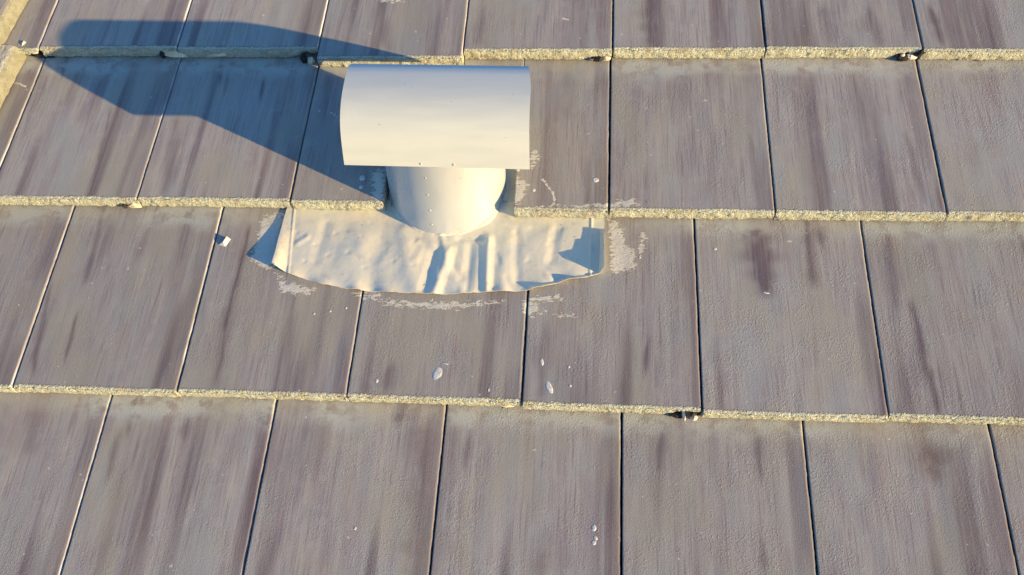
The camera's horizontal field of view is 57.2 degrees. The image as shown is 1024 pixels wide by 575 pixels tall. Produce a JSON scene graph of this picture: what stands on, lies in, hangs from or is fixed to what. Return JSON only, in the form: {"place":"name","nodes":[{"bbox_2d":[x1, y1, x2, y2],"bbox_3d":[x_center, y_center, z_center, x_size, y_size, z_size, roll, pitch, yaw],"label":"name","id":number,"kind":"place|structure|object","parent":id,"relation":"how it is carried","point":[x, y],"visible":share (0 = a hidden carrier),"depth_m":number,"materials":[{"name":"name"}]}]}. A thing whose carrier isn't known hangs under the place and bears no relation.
{"place":"outdoors","nodes":[
{"label":"outdoors","id":0,"kind":"place"},
{"bbox_2d":[524,0,621,574],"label":"roof","id":1,"kind":"structure","parent":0,"point":[528,294],"depth_m":1.78,"materials":[{"name":"concrete"}]},
{"bbox_2d":[0,44,25,107],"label":"edge capping","id":2,"kind":"object","parent":1,"relation":"on","point":[12,59],"visible":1,"depth_m":1.96,"materials":[{"name":"beige concrete"}]},
{"bbox_2d":[0,0,27,44],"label":"edge capping","id":3,"kind":"object","parent":1,"relation":"on","point":[11,11],"visible":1,"depth_m":1.99,"materials":[{"name":"concrete"}]},
{"bbox_2d":[0,205,75,392],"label":"roof tile","id":4,"kind":"object","parent":1,"relation":"on","point":[32,237],"visible":0.78,"depth_m":1.77,"materials":[{"name":"concrete"}]},
{"bbox_2d":[0,50,45,169],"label":"roof tile","id":5,"kind":"object","parent":4,"relation":"on","point":[15,103],"visible":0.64,"depth_m":1.95,"materials":[{"name":"concrete"}]},
{"bbox_2d":[3,0,58,54],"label":"roof tile","id":6,"kind":"object","parent":5,"relation":"on","point":[30,27],"visible":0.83,"depth_m":2.00,"materials":[{"name":"concrete"}]},
{"bbox_2d":[32,53,54,57],"bbox_3d":[-0.998,-0.493,1.999,0.054,0.008,0.010,1,65,5],"label":"debris clump","id":7,"kind":"object","parent":5,"relation":"on","point":[40,55],"visible":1,"depth_m":2.00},
{"bbox_2d":[0,55,181,206],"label":"roof tile","id":8,"kind":"object","parent":4,"relation":"on","point":[87,132],"visible":0.88,"depth_m":1.89,"materials":[{"name":"concrete"}]},
{"bbox_2d":[40,0,192,56],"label":"roof tile","id":9,"kind":"object","parent":8,"relation":"on","point":[108,28],"visible":1,"depth_m":1.99,"materials":[{"name":"concrete"}]},
{"bbox_2d":[159,51,165,58],"bbox_3d":[-0.733,-0.489,1.967,0.011,0.021,0.010,-10,47,-6],"label":"debris clump","id":10,"kind":"object","parent":8,"relation":"on","point":[162,54],"visible":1,"depth_m":1.96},
{"bbox_2d":[165,51,188,57],"bbox_3d":[-0.704,-0.488,1.962,0.058,0.016,0.010,2,47,5],"label":"mortar crumb","id":11,"kind":"object","parent":8,"relation":"on","point":[174,54],"visible":1,"depth_m":1.96,"materials":[{"name":"grey concrete"}]},
{"bbox_2d":[291,57,464,210],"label":"roof tile","id":12,"kind":"object","parent":1,"relation":"on","point":[327,178],"visible":0.35,"depth_m":1.80,"materials":[{"name":"concrete"}]},
{"bbox_2d":[317,0,469,66],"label":"roof tile","id":13,"kind":"object","parent":12,"relation":"on","point":[422,32],"visible":0.95,"depth_m":1.93,"materials":[{"name":"concrete"}]},
{"bbox_2d":[464,56,609,218],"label":"roof tile","id":14,"kind":"object","parent":1,"relation":"on","point":[569,133],"visible":0.57,"depth_m":1.81,"materials":[{"name":"concrete"}]},
{"bbox_2d":[464,0,612,59],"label":"roof tile","id":15,"kind":"object","parent":14,"relation":"on","point":[542,29],"visible":1,"depth_m":1.91,"materials":[{"name":"concrete"}]},
{"bbox_2d":[593,56,601,61],"bbox_3d":[0.172,-0.460,1.890,0.018,0.014,0.013,11,49,14],"label":"debris clump","id":16,"kind":"object","parent":14,"relation":"on","point":[597,58],"visible":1,"depth_m":1.89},
{"bbox_2d":[601,56,610,60],"bbox_3d":[0.188,-0.462,1.891,0.021,0.012,0.011,20,51,20],"label":"mortar crumb","id":17,"kind":"object","parent":14,"relation":"on","point":[605,58],"visible":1,"depth_m":1.89,"materials":[{"name":"white concrete"}]},
{"label":"roof tile","id":18,"kind":"object","parent":1,"relation":"on","visible":0},
{"bbox_2d":[0,392,112,574],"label":"roof tile","id":19,"kind":"object","parent":18,"relation":"on","point":[49,443],"visible":0.69,"depth_m":1.60,"materials":[{"name":"concrete"}]},
{"bbox_2d":[13,204,224,397],"bbox_3d":[-0.717,-0.010,1.763,0.298,0.069,0.453,1,65,5],"label":"roof tile","id":20,"kind":"object","parent":19,"relation":"on","point":[118,312],"visible":0.88,"depth_m":1.72,"materials":[{"name":"concrete"}]},
{"bbox_2d":[129,203,141,207],"bbox_3d":[-0.729,-0.159,1.814,0.025,0.015,0.009,1,66,5],"label":"mortar crumb","id":21,"kind":"object","parent":20,"relation":"on","point":[133,205],"visible":1,"depth_m":1.81,"materials":[{"name":"beige concrete"}]},
{"bbox_2d":[138,51,319,208],"bbox_3d":[-0.555,-0.346,1.906,0.298,0.070,0.433,1,65,5],"label":"roof tile","id":22,"kind":"object","parent":20,"relation":"on","point":[232,132],"visible":0.88,"depth_m":1.86,"materials":[{"name":"concrete"}]},
{"bbox_2d":[207,53,225,56],"bbox_3d":[-0.615,-0.485,1.953,0.044,0.009,0.009,1,66,5],"label":"mortar crumb","id":23,"kind":"object","parent":22,"relation":"on","point":[217,54],"visible":1,"depth_m":1.95,"materials":[{"name":"grey concrete"}]},
{"bbox_2d":[178,0,328,58],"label":"roof tile","id":24,"kind":"object","parent":22,"relation":"on","point":[269,29],"visible":0.98,"depth_m":1.96,"materials":[{"name":"concrete"}]},
{"bbox_2d":[300,53,307,63],"bbox_3d":[-0.430,-0.472,1.937,0.015,0.026,0.017,-24,50,-18],"label":"debris clump","id":25,"kind":"object","parent":22,"relation":"on","point":[303,57],"visible":1,"depth_m":1.93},
{"bbox_2d":[307,56,314,63],"bbox_3d":[-0.414,-0.469,1.936,0.015,0.016,0.017,-32,53,-24],"label":"mortar crumb","id":26,"kind":"object","parent":22,"relation":"on","point":[311,60],"visible":1,"depth_m":1.93,"materials":[{"name":"grey concrete"}]},
{"label":"roof tile","id":27,"kind":"object","parent":1,"relation":"on","visible":0},
{"bbox_2d":[62,395,277,574],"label":"roof tile","id":28,"kind":"object","parent":27,"relation":"on","point":[173,486],"visible":0.83,"depth_m":1.57,"materials":[{"name":"concrete"}]},
{"bbox_2d":[178,207,363,401],"bbox_3d":[-0.417,-0.005,1.739,0.297,0.070,0.452,1,65,5],"label":"roof tile","id":29,"kind":"object","parent":28,"relation":"on","point":[261,331],"visible":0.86,"depth_m":1.68,"materials":[{"name":"concrete"}]},
{"bbox_2d":[219,237,230,245],"bbox_3d":[-0.544,-0.086,1.774,0.021,0.009,0.019,1,65,5],"label":"sealant flake","id":30,"kind":"object","parent":29,"relation":"on","point":[225,241],"visible":1,"depth_m":1.77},
{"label":"roof tile","id":31,"kind":"object","parent":1,"relation":"on","visible":0},
{"bbox_2d":[244,399,447,574],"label":"roof tile","id":32,"kind":"object","parent":31,"relation":"on","point":[335,473],"visible":0.79,"depth_m":1.55,"materials":[{"name":"concrete"}]},
{"bbox_2d":[348,193,528,406],"bbox_3d":[-0.119,0.002,1.714,0.298,0.070,0.452,1,65,5],"label":"roof tile","id":33,"kind":"object","parent":32,"relation":"on","point":[407,345],"visible":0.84,"depth_m":1.64,"materials":[{"name":"concrete"}]},
{"bbox_2d":[432,367,441,379],"bbox_3d":[-0.128,0.148,1.614,0.016,0.002,0.024,1,66,5],"label":"sealant drop","id":34,"kind":"object","parent":33,"relation":"on","point":[437,373],"visible":1,"depth_m":1.61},
{"bbox_2d":[272,64,604,294],"bbox_3d":[-0.136,-0.222,1.697,0.610,0.242,0.433,1,65,5],"label":"roof vent","id":35,"kind":"object","parent":33,"relation":"on","point":[447,146],"visible":0.94,"depth_m":1.70,"materials":[{"name":"metal"}]},
{"bbox_2d":[431,380,620,574],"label":"roof tile","id":36,"kind":"object","parent":31,"relation":"on","point":[522,491],"visible":0.88,"depth_m":1.53,"materials":[{"name":"concrete"}]},
{"bbox_2d":[523,186,701,413],"bbox_3d":[0.180,0.011,1.687,0.298,0.070,0.452,1,66,5],"label":"roof tile","id":37,"kind":"object","parent":36,"relation":"on","point":[618,333],"visible":0.83,"depth_m":1.63,"materials":[{"name":"concrete"}]},
{"bbox_2d":[546,381,552,392],"bbox_3d":[0.063,0.169,1.588,0.010,0.005,0.024,-17,48,-12],"label":"sealant drop","id":38,"kind":"object","parent":37,"relation":"on","point":[549,388],"visible":1,"depth_m":1.59,"materials":[{"name":"white"}]},
{"bbox_2d":[610,37,774,219],"bbox_3d":[0.341,-0.318,1.826,0.297,0.069,0.433,1,65,5],"label":"roof tile","id":39,"kind":"object","parent":37,"relation":"on","point":[688,138],"visible":0.89,"depth_m":1.79,"materials":[{"name":"concrete"}]},
{"bbox_2d":[613,0,764,58],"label":"roof tile","id":40,"kind":"object","parent":39,"relation":"on","point":[700,29],"visible":1,"depth_m":1.89,"materials":[{"name":"concrete"}]},
{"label":"roof tile","id":41,"kind":"object","parent":1,"relation":"on","visible":0},
{"bbox_2d":[622,412,815,574],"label":"roof tile","id":42,"kind":"object","parent":41,"relation":"on","point":[713,496],"visible":0.83,"depth_m":1.51,"materials":[{"name":"concrete"}]},
{"bbox_2d":[669,411,682,418],"bbox_3d":[0.279,0.213,1.575,0.033,0.014,0.014,10,49,13],"label":"debris clump","id":43,"kind":"object","parent":42,"relation":"on","point":[675,414],"visible":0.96,"depth_m":1.57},
{"bbox_2d":[693,218,888,423],"bbox_3d":[0.478,0.021,1.660,0.298,0.069,0.452,1,65,5],"label":"roof tile","id":44,"kind":"object","parent":42,"relation":"on","point":[798,342],"visible":0.88,"depth_m":1.62,"materials":[{"name":"concrete"}]},
{"bbox_2d":[760,52,945,221],"bbox_3d":[0.640,-0.312,1.802,0.298,0.068,0.433,1,66,5],"label":"roof tile","id":45,"kind":"object","parent":44,"relation":"on","point":[849,139],"visible":0.84,"depth_m":1.76,"materials":[{"name":"concrete"}]},
{"bbox_2d":[760,0,921,58],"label":"roof tile","id":46,"kind":"object","parent":45,"relation":"on","point":[849,29],"visible":1,"depth_m":1.86,"materials":[{"name":"concrete"}]},
{"bbox_2d":[896,52,908,61],"bbox_3d":[0.768,-0.452,1.845,0.029,0.016,0.016,1,66,5],"label":"debris clump","id":47,"kind":"object","parent":45,"relation":"on","point":[902,59],"visible":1,"depth_m":1.84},
{"bbox_2d":[907,53,916,59],"bbox_3d":[0.784,-0.454,1.841,0.022,0.013,0.012,-2,47,2],"label":"mortar crumb","id":48,"kind":"object","parent":45,"relation":"on","point":[911,56],"visible":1,"depth_m":1.84,"materials":[{"name":"white concrete"}]},
{"bbox_2d":[913,49,925,56],"bbox_3d":[0.795,-0.457,1.832,0.015,0.022,0.023,-30,52,-22],"label":"debris clump","id":49,"kind":"object","parent":45,"relation":"on","point":[919,53],"visible":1,"depth_m":1.82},
{"label":"mortar crumb","id":50,"kind":"object","parent":42,"relation":"on","visible":0},
{"bbox_2d":[679,406,702,416],"bbox_3d":[0.300,0.208,1.567,0.044,0.031,0.016,-9,47,-4],"label":"debris clump","id":51,"kind":"object","parent":50,"relation":"on","point":[689,414],"visible":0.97,"depth_m":1.56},
{"bbox_2d":[802,420,1017,574],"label":"roof tile","id":52,"kind":"object","parent":41,"relation":"on","point":[899,498],"visible":0.85,"depth_m":1.49,"materials":[{"name":"concrete"}]},
{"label":"roof tile","id":53,"kind":"object","parent":1,"relation":"on","visible":0},
{"bbox_2d":[987,424,1023,574],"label":"roof tile","id":54,"kind":"object","parent":53,"relation":"on","point":[1007,442],"visible":0.69,"depth_m":1.50,"materials":[{"name":"concrete"}]},
{"bbox_2d":[860,220,1023,425],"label":"roof tile","id":55,"kind":"object","parent":54,"relation":"on","point":[947,300],"visible":0.84,"depth_m":1.61,"materials":[{"name":"concrete"}]},
{"bbox_2d":[915,57,1023,221],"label":"roof tile","id":56,"kind":"object","parent":55,"relation":"on","point":[974,110],"visible":0.84,"depth_m":1.75,"materials":[{"name":"concrete"}]},
{"bbox_2d":[912,0,1023,60],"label":"roof tile","id":57,"kind":"object","parent":56,"relation":"on","point":[977,30],"visible":0.98,"depth_m":1.84,"materials":[{"name":"concrete"}]}
]}

